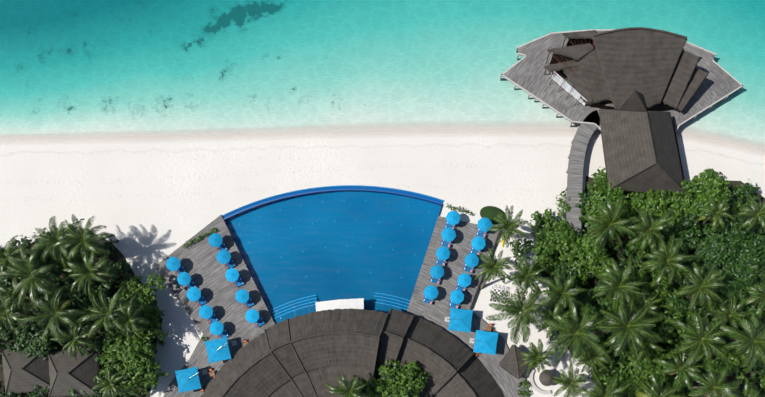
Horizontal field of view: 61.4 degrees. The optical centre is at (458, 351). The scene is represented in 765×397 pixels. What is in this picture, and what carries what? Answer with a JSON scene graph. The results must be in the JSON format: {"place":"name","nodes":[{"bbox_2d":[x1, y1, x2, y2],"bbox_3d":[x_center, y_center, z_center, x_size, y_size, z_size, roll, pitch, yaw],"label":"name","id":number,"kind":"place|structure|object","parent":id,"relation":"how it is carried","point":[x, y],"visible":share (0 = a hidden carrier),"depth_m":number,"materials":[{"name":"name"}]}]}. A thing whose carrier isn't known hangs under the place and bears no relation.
{"place":"outdoors","nodes":[
{"label":"outdoors","id":0,"kind":"place"},
{"bbox_2d":[224,186,439,321],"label":"swimming pool water","id":1,"kind":"structure","parent":0,"point":[337,249],"depth_m":124.39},
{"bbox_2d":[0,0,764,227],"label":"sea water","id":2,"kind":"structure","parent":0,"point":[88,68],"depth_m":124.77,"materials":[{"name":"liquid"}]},
{"bbox_2d":[544,37,684,193],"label":"pavilion timber frame","id":3,"kind":"object","parent":2,"relation":"in","point":[558,79],"visible":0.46,"depth_m":120.84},
{"bbox_2d":[544,27,707,193],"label":"pavilion thatch roofs","id":4,"kind":"structure","parent":3,"relation":"on","point":[632,74],"depth_m":117.30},
{"bbox_2d":[500,28,743,131],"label":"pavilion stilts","id":5,"kind":"object","parent":2,"relation":"in","point":[579,122],"visible":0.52,"depth_m":122.55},
{"bbox_2d":[503,31,740,129],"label":"pavilion deck","id":6,"kind":"structure","parent":5,"relation":"on","point":[527,72],"depth_m":122.58,"materials":[{"name":"grey wood"}]},
{"bbox_2d":[0,129,764,396],"bbox_3d":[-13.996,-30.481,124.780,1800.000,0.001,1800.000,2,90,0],"label":"sand ground","id":7,"kind":"structure","parent":0,"point":[149,205],"depth_m":124.78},
{"bbox_2d":[0,344,56,393],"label":"beach hut","id":8,"kind":"object","parent":7,"relation":"on","point":[21,373],"visible":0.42,"depth_m":120.65,"materials":[{"name":"dark thatch"},{"name":"dark timber"}]},
{"bbox_2d":[15,320,53,359],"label":"broadleaf tree","id":9,"kind":"object","parent":7,"relation":"on","point":[33,343],"visible":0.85,"depth_m":119.84,"materials":[{"name":"green plant"}]},
{"bbox_2d":[48,349,103,396],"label":"beach hut","id":10,"kind":"object","parent":7,"relation":"on","point":[66,372],"visible":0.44,"depth_m":120.80,"materials":[{"name":"dark thatch"},{"name":"dark timber"}]},
{"bbox_2d":[0,231,161,396],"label":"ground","id":11,"kind":"structure","parent":7,"relation":"on","point":[117,255],"depth_m":124.77,"materials":[{"name":"green plant"}]},
{"bbox_2d":[0,235,36,279],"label":"broadleaf tree","id":12,"kind":"object","parent":11,"relation":"on","point":[5,259],"visible":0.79,"depth_m":114.86,"materials":[{"name":"green"}]},
{"bbox_2d":[0,291,38,329],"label":"palm","id":13,"kind":"object","parent":11,"relation":"on","point":[16,315],"visible":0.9,"depth_m":114.90,"materials":[{"name":"green"}]},
{"bbox_2d":[0,277,48,315],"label":"palm","id":14,"kind":"object","parent":11,"relation":"on","point":[10,294],"visible":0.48,"depth_m":115.17,"materials":[{"name":"green"}]},
{"bbox_2d":[0,243,64,311],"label":"palm","id":15,"kind":"object","parent":11,"relation":"on","point":[31,270],"visible":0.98,"depth_m":113.97,"materials":[{"name":"green"}]},
{"bbox_2d":[20,245,61,276],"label":"broadleaf tree","id":16,"kind":"object","parent":11,"relation":"on","point":[40,263],"visible":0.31,"depth_m":120.43,"materials":[{"name":"green plant"}]},
{"bbox_2d":[18,283,91,346],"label":"palm","id":17,"kind":"object","parent":11,"relation":"on","point":[55,309],"visible":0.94,"depth_m":114.37,"materials":[{"name":"green"}]},
{"bbox_2d":[29,216,85,270],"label":"palm","id":18,"kind":"object","parent":11,"relation":"on","point":[56,237],"visible":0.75,"depth_m":114.83,"materials":[{"name":"green"}]},
{"bbox_2d":[50,318,98,360],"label":"palm","id":19,"kind":"object","parent":11,"relation":"on","point":[74,333],"visible":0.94,"depth_m":116.01,"materials":[{"name":"green"}]},
{"bbox_2d":[0,224,165,396],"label":"undergrowth","id":20,"kind":"object","parent":11,"relation":"on","point":[8,335],"visible":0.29,"depth_m":122.07,"materials":[{"name":"green plant"}]},
{"bbox_2d":[63,265,103,307],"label":"broadleaf tree","id":21,"kind":"object","parent":11,"relation":"on","point":[77,294],"visible":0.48,"depth_m":119.75,"materials":[{"name":"green plant"}]},
{"bbox_2d":[62,246,118,300],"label":"palm","id":22,"kind":"object","parent":11,"relation":"on","point":[83,272],"visible":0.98,"depth_m":114.60,"materials":[{"name":"green"}]},
{"bbox_2d":[77,287,140,338],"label":"palm","id":23,"kind":"object","parent":11,"relation":"on","point":[103,313],"visible":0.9,"depth_m":114.38,"materials":[{"name":"green"}]},
{"bbox_2d":[91,367,127,396],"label":"palm","id":24,"kind":"object","parent":11,"relation":"on","point":[111,381],"visible":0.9,"depth_m":116.85,"materials":[{"name":"green"}]},
{"bbox_2d":[101,261,134,288],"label":"broadleaf tree","id":25,"kind":"object","parent":11,"relation":"on","point":[123,267],"visible":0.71,"depth_m":120.97,"materials":[{"name":"green plant"}]},
{"bbox_2d":[108,295,149,340],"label":"palm","id":26,"kind":"object","parent":11,"relation":"on","point":[127,319],"visible":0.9,"depth_m":115.30,"materials":[{"name":"green"}]},
{"bbox_2d":[119,272,165,317],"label":"broadleaf tree","id":27,"kind":"object","parent":11,"relation":"on","point":[132,288],"visible":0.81,"depth_m":119.91,"materials":[{"name":"green plant"}]},
{"bbox_2d":[138,308,168,340],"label":"broadleaf tree","id":28,"kind":"object","parent":11,"relation":"on","point":[157,329],"visible":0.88,"depth_m":120.87,"materials":[{"name":"green plant"}]},
{"bbox_2d":[53,214,118,263],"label":"palm","id":29,"kind":"object","parent":7,"relation":"on","point":[85,235],"visible":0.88,"depth_m":114.61,"materials":[{"name":"green"}]},
{"bbox_2d":[99,328,168,394],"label":"broadleaf tree","id":30,"kind":"object","parent":7,"relation":"on","point":[136,364],"visible":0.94,"depth_m":118.53,"materials":[{"name":"green plant"}]},
{"bbox_2d":[155,215,274,396],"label":"pool deck","id":31,"kind":"structure","parent":7,"relation":"on","point":[206,270],"depth_m":124.33,"materials":[{"name":"grey wood"}]},
{"bbox_2d":[166,257,186,275],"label":"sunbed set","id":32,"kind":"object","parent":31,"relation":"on","point":[173,263],"visible":0.9,"depth_m":122.04,"materials":[{"name":"fabric"}]},
{"bbox_2d":[175,366,207,392],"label":"cantilever parasol","id":33,"kind":"object","parent":31,"relation":"on","point":[188,379],"visible":1,"depth_m":121.62,"materials":[{"name":"fabric"}]},
{"bbox_2d":[187,287,207,305],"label":"sunbed set","id":34,"kind":"object","parent":31,"relation":"on","point":[193,293],"visible":1,"depth_m":122.06,"materials":[{"name":"fabric"}]},
{"bbox_2d":[199,305,218,323],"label":"sunbed set","id":35,"kind":"object","parent":31,"relation":"on","point":[205,311],"visible":1,"depth_m":122.06,"materials":[{"name":"fabric"}]},
{"bbox_2d":[209,233,228,251],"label":"sunbed set","id":36,"kind":"object","parent":31,"relation":"on","point":[216,240],"visible":0.98,"depth_m":122.05,"materials":[{"name":"fabric"}]},
{"bbox_2d":[210,321,229,338],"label":"sunbed set","id":37,"kind":"object","parent":31,"relation":"on","point":[216,327],"visible":0.96,"depth_m":122.05,"materials":[{"name":"fabric"}]},
{"bbox_2d":[205,337,236,362],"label":"cantilever parasol","id":38,"kind":"object","parent":31,"relation":"on","point":[218,350],"visible":1,"depth_m":121.62,"materials":[{"name":"fabric"}]},
{"bbox_2d":[216,249,236,269],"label":"sunbed set","id":39,"kind":"object","parent":31,"relation":"on","point":[223,256],"visible":0.98,"depth_m":122.05,"materials":[{"name":"fabric"}]},
{"bbox_2d":[225,268,244,287],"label":"sunbed set","id":40,"kind":"object","parent":31,"relation":"on","point":[232,275],"visible":1,"depth_m":122.06,"materials":[{"name":"fabric"}]},
{"bbox_2d":[235,289,254,308],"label":"sunbed set","id":41,"kind":"object","parent":31,"relation":"on","point":[241,295],"visible":1,"depth_m":122.05,"materials":[{"name":"fabric"}]},
{"bbox_2d":[245,309,264,327],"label":"sunbed set","id":42,"kind":"object","parent":31,"relation":"on","point":[251,315],"visible":1,"depth_m":122.06,"materials":[{"name":"blue fabric"}]},
{"bbox_2d":[222,185,443,323],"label":"swimming pool basin","id":43,"kind":"object","parent":7,"relation":"in","point":[267,237],"visible":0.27,"depth_m":125.63,"materials":[{"name":"liquid"}]},
{"bbox_2d":[315,298,363,310],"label":"white pool canopy","id":44,"kind":"object","parent":43,"relation":"on","point":[358,303],"visible":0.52,"depth_m":122.06,"materials":[{"name":"fabric"}]},
{"bbox_2d":[325,374,367,396],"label":"palm","id":45,"kind":"object","parent":7,"relation":"on","point":[352,391],"visible":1,"depth_m":114.82,"materials":[{"name":"green"}]},
{"bbox_2d":[200,308,503,396],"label":"roof","id":46,"kind":"structure","parent":7,"relation":"on","point":[311,354],"depth_m":119.99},
{"bbox_2d":[364,359,431,396],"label":"broadleaf tree","id":47,"kind":"object","parent":7,"relation":"on","point":[406,384],"visible":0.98,"depth_m":118.83,"materials":[{"name":"green plant"}]},
{"bbox_2d":[406,216,528,396],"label":"pool deck","id":48,"kind":"structure","parent":7,"relation":"on","point":[437,312],"depth_m":124.33,"materials":[{"name":"grey wood"}]},
{"bbox_2d":[440,227,455,247],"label":"sunbed set","id":49,"kind":"object","parent":48,"relation":"on","point":[448,235],"visible":1,"depth_m":122.04,"materials":[{"name":"blue fabric"}]},
{"bbox_2d":[445,308,472,332],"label":"cantilever parasol","id":50,"kind":"object","parent":48,"relation":"on","point":[459,319],"visible":1,"depth_m":121.62,"materials":[{"name":"blue fabric"}]},
{"bbox_2d":[469,330,497,354],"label":"cantilever parasol","id":51,"kind":"object","parent":48,"relation":"on","point":[486,342],"visible":1,"depth_m":121.62,"materials":[{"name":"fabric"}]},
{"bbox_2d":[476,217,491,236],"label":"sunbed set","id":52,"kind":"object","parent":48,"relation":"on","point":[483,224],"visible":0.88,"depth_m":122.03,"materials":[{"name":"blue fabric"}]},
{"bbox_2d":[499,345,531,378],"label":"hut roof","id":53,"kind":"structure","parent":48,"relation":"on","point":[512,361],"depth_m":121.54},
{"bbox_2d":[480,206,506,223],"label":"lawn mound","id":54,"kind":"object","parent":7,"relation":"on","point":[490,212],"visible":0.77,"depth_m":124.54,"materials":[{"name":"green plant"}]},
{"bbox_2d":[474,248,513,289],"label":"palm","id":55,"kind":"object","parent":7,"relation":"on","point":[494,267],"visible":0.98,"depth_m":114.91,"materials":[{"name":"green"}]},
{"bbox_2d":[486,205,527,251],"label":"palm","id":56,"kind":"object","parent":7,"relation":"on","point":[510,223],"visible":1,"depth_m":115.27,"materials":[{"name":"green"}]},
{"bbox_2d":[509,238,533,265],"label":"bush","id":57,"kind":"object","parent":7,"relation":"on","point":[523,250],"visible":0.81,"depth_m":120.55,"materials":[{"name":"green plant"}]},
{"bbox_2d":[486,274,556,344],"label":"palm","id":58,"kind":"object","parent":7,"relation":"on","point":[523,318],"visible":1,"depth_m":111.63,"materials":[{"name":"green"}]},
{"bbox_2d":[508,255,548,294],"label":"palm","id":59,"kind":"object","parent":7,"relation":"on","point":[525,278],"visible":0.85,"depth_m":114.49,"materials":[{"name":"green"}]},
{"bbox_2d":[520,339,552,374],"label":"palm","id":60,"kind":"object","parent":7,"relation":"on","point":[536,356],"visible":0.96,"depth_m":116.34,"materials":[{"name":"green"}]},
{"bbox_2d":[528,208,554,240],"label":"bush","id":61,"kind":"object","parent":7,"relation":"on","point":[540,221],"visible":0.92,"depth_m":120.69,"materials":[{"name":"green plant"}]},
{"bbox_2d":[529,369,555,393],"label":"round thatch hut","id":62,"kind":"object","parent":7,"relation":"on","point":[545,379],"visible":0.96,"depth_m":122.58,"materials":[{"name":"concrete"}]},
{"bbox_2d":[538,299,571,337],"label":"palm","id":63,"kind":"object","parent":7,"relation":"on","point":[550,312],"visible":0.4,"depth_m":114.89,"materials":[{"name":"green"}]},
{"bbox_2d":[538,270,588,320],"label":"palm","id":64,"kind":"object","parent":7,"relation":"on","point":[559,286],"visible":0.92,"depth_m":113.04,"materials":[{"name":"green"}]},
{"bbox_2d":[552,361,587,396],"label":"palm","id":65,"kind":"object","parent":7,"relation":"on","point":[571,382],"visible":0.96,"depth_m":114.31,"materials":[{"name":"green"}]},
{"bbox_2d":[566,110,598,241],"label":"jetty walkway","id":66,"kind":"structure","parent":7,"relation":"on","point":[583,135],"depth_m":122.58,"materials":[{"name":"grey wood"}]},
{"bbox_2d":[574,367,633,396],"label":"palm","id":67,"kind":"object","parent":7,"relation":"on","point":[606,392],"visible":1,"depth_m":112.44,"materials":[{"name":"green"}]},
{"bbox_2d":[536,176,764,396],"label":"undergrowth litter","id":68,"kind":"object","parent":7,"relation":"on","point":[593,281],"visible":0.15,"depth_m":124.77,"materials":[{"name":"green plant"}]},
{"bbox_2d":[528,220,580,271],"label":"broadleaf tree","id":69,"kind":"object","parent":68,"relation":"on","point":[560,239],"visible":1,"depth_m":119.38,"materials":[{"name":"green plant"}]},
{"bbox_2d":[546,257,587,296],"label":"broadleaf tree","id":70,"kind":"object","parent":68,"relation":"on","point":[567,272],"visible":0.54,"depth_m":119.76,"materials":[{"name":"green plant"}]},
{"bbox_2d":[542,295,611,362],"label":"palm","id":71,"kind":"object","parent":68,"relation":"on","point":[582,337],"visible":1,"depth_m":110.60,"materials":[{"name":"green"}]},
{"bbox_2d":[562,233,613,281],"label":"broadleaf tree","id":72,"kind":"object","parent":68,"relation":"on","point":[593,260],"visible":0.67,"depth_m":119.09,"materials":[{"name":"green plant"}]},
{"bbox_2d":[572,341,614,377],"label":"palm","id":73,"kind":"object","parent":68,"relation":"on","point":[594,359],"visible":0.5,"depth_m":114.97,"materials":[{"name":"green"}]},
{"bbox_2d":[576,282,613,323],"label":"broadleaf tree","id":74,"kind":"object","parent":68,"relation":"on","point":[605,305],"visible":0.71,"depth_m":119.54,"materials":[{"name":"green plant"}]},
{"bbox_2d":[582,166,631,214],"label":"broadleaf tree","id":75,"kind":"object","parent":68,"relation":"on","point":[604,191],"visible":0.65,"depth_m":119.93,"materials":[{"name":"green plant"}]},
{"bbox_2d":[581,196,644,250],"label":"palm","id":76,"kind":"object","parent":68,"relation":"on","point":[605,230],"visible":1,"depth_m":112.17,"materials":[{"name":"green"}]},
{"bbox_2d":[591,193,641,228],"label":"broadleaf tree","id":77,"kind":"object","parent":68,"relation":"on","point":[627,214],"visible":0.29,"depth_m":119.63,"materials":[{"name":"green plant"}]},
{"bbox_2d":[599,372,635,396],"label":"broadleaf tree","id":78,"kind":"object","parent":68,"relation":"on","point":[621,379],"visible":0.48,"depth_m":119.48,"materials":[{"name":"green plant"}]},
{"bbox_2d":[592,255,646,314],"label":"palm","id":79,"kind":"object","parent":68,"relation":"on","point":[624,287],"visible":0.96,"depth_m":111.66,"materials":[{"name":"green"}]},
{"bbox_2d":[603,341,636,376],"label":"broadleaf tree","id":80,"kind":"object","parent":68,"relation":"on","point":[622,360],"visible":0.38,"depth_m":119.84,"materials":[{"name":"green plant"}]},
{"bbox_2d":[595,294,663,364],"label":"palm","id":81,"kind":"object","parent":68,"relation":"on","point":[621,326],"visible":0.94,"depth_m":110.53,"materials":[{"name":"green"}]},
{"bbox_2d":[623,286,663,325],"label":"palm","id":82,"kind":"object","parent":68,"relation":"on","point":[652,308],"visible":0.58,"depth_m":115.48,"materials":[{"name":"green"}]},
{"bbox_2d":[627,325,665,366],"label":"palm","id":83,"kind":"object","parent":68,"relation":"on","point":[648,345],"visible":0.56,"depth_m":115.77,"materials":[{"name":"green"}]},
{"bbox_2d":[619,347,674,396],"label":"broadleaf tree","id":84,"kind":"object","parent":68,"relation":"on","point":[643,369],"visible":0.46,"depth_m":118.36,"materials":[{"name":"green plant"}]},
{"bbox_2d":[626,208,675,258],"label":"palm","id":85,"kind":"object","parent":68,"relation":"on","point":[650,232],"visible":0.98,"depth_m":112.03,"materials":[{"name":"green"}]},
{"bbox_2d":[628,264,675,298],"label":"broadleaf tree","id":86,"kind":"object","parent":68,"relation":"on","point":[643,275],"visible":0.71,"depth_m":119.52,"materials":[{"name":"green plant"}]},
{"bbox_2d":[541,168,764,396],"bbox_3d":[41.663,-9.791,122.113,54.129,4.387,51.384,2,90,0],"label":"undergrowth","id":87,"kind":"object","parent":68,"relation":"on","point":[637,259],"visible":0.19,"depth_m":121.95,"materials":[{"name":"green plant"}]},
{"bbox_2d":[635,370,686,396],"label":"palm","id":88,"kind":"object","parent":68,"relation":"on","point":[654,390],"visible":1,"depth_m":112.56,"materials":[{"name":"green"}]},
{"bbox_2d":[641,232,697,286],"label":"palm","id":89,"kind":"object","parent":68,"relation":"on","point":[671,262],"visible":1,"depth_m":111.31,"materials":[{"name":"green"}]},
{"bbox_2d":[652,340,706,395],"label":"palm","id":90,"kind":"object","parent":68,"relation":"on","point":[677,366],"visible":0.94,"depth_m":112.05,"materials":[{"name":"green"}]},
{"bbox_2d":[665,293,705,315],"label":"broadleaf tree","id":91,"kind":"object","parent":68,"relation":"on","point":[674,298],"visible":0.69,"depth_m":119.78,"materials":[{"name":"green plant"}]},
{"bbox_2d":[678,236,709,275],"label":"broadleaf tree","id":92,"kind":"object","parent":68,"relation":"on","point":[698,253],"visible":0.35,"depth_m":118.99,"materials":[{"name":"green plant"}]},
{"bbox_2d":[666,309,729,370],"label":"palm","id":93,"kind":"object","parent":68,"relation":"on","point":[698,340],"visible":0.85,"depth_m":110.75,"materials":[{"name":"green"}]},
{"bbox_2d":[674,262,727,315],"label":"palm","id":94,"kind":"object","parent":68,"relation":"on","point":[703,288],"visible":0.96,"depth_m":111.54,"materials":[{"name":"green"}]},
{"bbox_2d":[680,168,731,225],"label":"broadleaf tree","id":95,"kind":"object","parent":68,"relation":"on","point":[705,187],"visible":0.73,"depth_m":118.78,"materials":[{"name":"green plant"}]},
{"bbox_2d":[685,361,741,396],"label":"palm","id":96,"kind":"object","parent":68,"relation":"on","point":[711,383],"visible":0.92,"depth_m":110.93,"materials":[{"name":"green"}]},
{"bbox_2d":[704,341,749,375],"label":"broadleaf tree","id":97,"kind":"object","parent":68,"relation":"on","point":[717,362],"visible":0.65,"depth_m":119.38,"materials":[{"name":"green plant"}]},
{"bbox_2d":[706,295,748,331],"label":"palm","id":98,"kind":"object","parent":68,"relation":"on","point":[728,313],"visible":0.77,"depth_m":115.29,"materials":[{"name":"green"}]},
{"bbox_2d":[701,214,764,285],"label":"broadleaf tree","id":99,"kind":"object","parent":68,"relation":"on","point":[726,240],"visible":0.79,"depth_m":117.46,"materials":[{"name":"green plant"}]},
{"bbox_2d":[713,267,762,312],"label":"broadleaf tree","id":100,"kind":"object","parent":68,"relation":"on","point":[735,289],"visible":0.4,"depth_m":117.89,"materials":[{"name":"green plant"}]},
{"bbox_2d":[717,311,764,372],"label":"palm","id":101,"kind":"object","parent":68,"relation":"on","point":[753,331],"visible":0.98,"depth_m":111.49,"materials":[{"name":"green"}]},
{"bbox_2d":[722,377,764,396],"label":"palm","id":102,"kind":"object","parent":68,"relation":"on","point":[748,391],"visible":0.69,"depth_m":114.23,"materials":[{"name":"green"}]},
{"bbox_2d":[739,272,764,317],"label":"palm","id":103,"kind":"object","parent":68,"relation":"on","point":[758,290],"visible":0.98,"depth_m":113.28,"materials":[{"name":"green"}]},
{"bbox_2d":[636,281,683,322],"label":"broadleaf tree","id":104,"kind":"object","parent":7,"relation":"on","point":[669,309],"visible":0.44,"depth_m":120.00,"materials":[{"name":"green plant"}]},
{"bbox_2d":[633,180,689,242],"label":"broadleaf tree","id":105,"kind":"object","parent":7,"relation":"on","point":[658,203],"visible":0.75,"depth_m":119.03,"materials":[{"name":"green plant"}]},
{"bbox_2d":[654,311,686,343],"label":"broadleaf tree","id":106,"kind":"object","parent":7,"relation":"on","point":[665,329],"visible":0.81,"depth_m":119.81,"materials":[{"name":"green plant"}]},
{"bbox_2d":[653,211,703,253],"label":"broadleaf tree","id":107,"kind":"object","parent":7,"relation":"on","point":[685,238],"visible":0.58,"depth_m":119.17,"materials":[{"name":"green plant"}]},
{"bbox_2d":[698,196,734,230],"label":"palm","id":108,"kind":"object","parent":7,"relation":"on","point":[715,212],"visible":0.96,"depth_m":113.83,"materials":[{"name":"green"}]},
{"bbox_2d":[689,245,759,301],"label":"broadleaf tree","id":109,"kind":"object","parent":7,"relation":"on","point":[719,291],"visible":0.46,"depth_m":117.68,"materials":[{"name":"green plant"}]},
{"bbox_2d":[728,196,764,230],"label":"palm","id":110,"kind":"object","parent":7,"relation":"on","point":[758,215],"visible":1,"depth_m":113.58,"materials":[{"name":"green"}]},
{"bbox_2d":[735,369,764,396],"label":"broadleaf tree","id":111,"kind":"object","parent":7,"relation":"on","point":[742,377],"visible":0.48,"depth_m":120.22,"materials":[{"name":"green plant"}]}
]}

